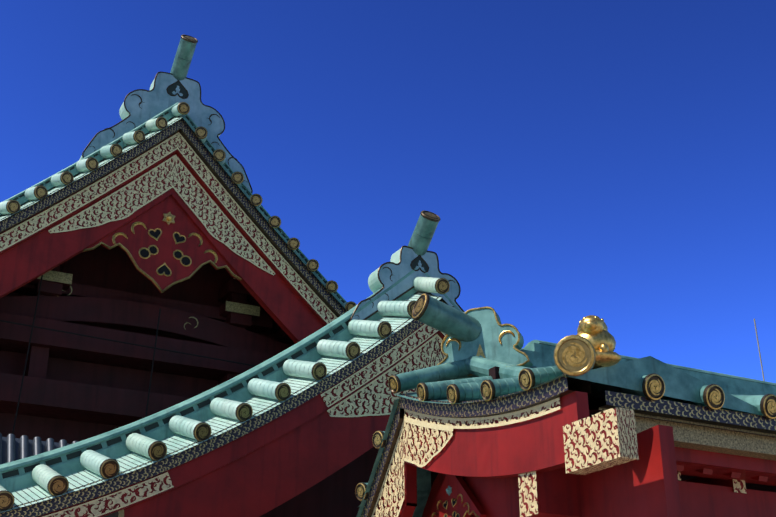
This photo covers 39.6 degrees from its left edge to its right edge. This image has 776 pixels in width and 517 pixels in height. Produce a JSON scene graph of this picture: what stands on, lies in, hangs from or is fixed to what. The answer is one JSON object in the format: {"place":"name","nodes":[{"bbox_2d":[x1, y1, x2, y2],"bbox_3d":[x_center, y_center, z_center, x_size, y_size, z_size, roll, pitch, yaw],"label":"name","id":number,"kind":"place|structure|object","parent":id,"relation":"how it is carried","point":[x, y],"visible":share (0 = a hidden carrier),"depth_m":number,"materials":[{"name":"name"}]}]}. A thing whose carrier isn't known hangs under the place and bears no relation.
{"place":"outdoors","nodes":[
{"label":"outdoors","id":0,"kind":"place"},
{"bbox_2d":[0,0,775,382],"label":"sky","id":1,"kind":"structure","parent":0,"point":[614,161],"materials":[{"name":"blue"}]},
{"label":"ground","id":2,"kind":"structure","parent":0,"visible":0},
{"bbox_2d":[431,471,438,487],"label":"shrine walls","id":3,"kind":"structure","parent":2,"relation":"on","point":[434,475],"depth_m":9.78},
{"bbox_2d":[0,433,77,464],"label":"grey side roof tiles","id":4,"kind":"object","parent":3,"relation":"on","point":[12,448],"visible":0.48,"depth_m":13.45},
{"bbox_2d":[0,35,356,443],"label":"roof gable","id":5,"kind":"structure","parent":3,"relation":"on","point":[154,259],"depth_m":17.11,"materials":[{"name":"red"}]},
{"bbox_2d":[0,210,464,516],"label":"roof gable","id":6,"kind":"structure","parent":3,"relation":"on","point":[290,431],"depth_m":12.20,"materials":[{"name":"teal"}]},
{"bbox_2d":[355,293,775,516],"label":"roof gable","id":7,"kind":"structure","parent":3,"relation":"on","point":[504,423],"depth_m":7.99,"materials":[{"name":"red lacquer"},{"name":"green patinated copper"},{"name":"gold"}]},
{"bbox_2d":[577,315,621,368],"bbox_3d":[1.434,0.582,7.532,0.324,0.372,0.309,12,-26,-25],"label":"gold roof ornament","id":8,"kind":"object","parent":7,"relation":"on","point":[593,329],"visible":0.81,"depth_m":7.45,"materials":[{"name":"gold metal"}]},
{"bbox_2d":[754,319,764,383],"bbox_3d":[4.036,1.057,11.688,0.034,0.850,0.016,12,-26,-25],"label":"antenna rod","id":9,"kind":"object","parent":7,"relation":"on","point":[759,350],"visible":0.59,"depth_m":11.70,"materials":[{"name":"metal"}]}
]}

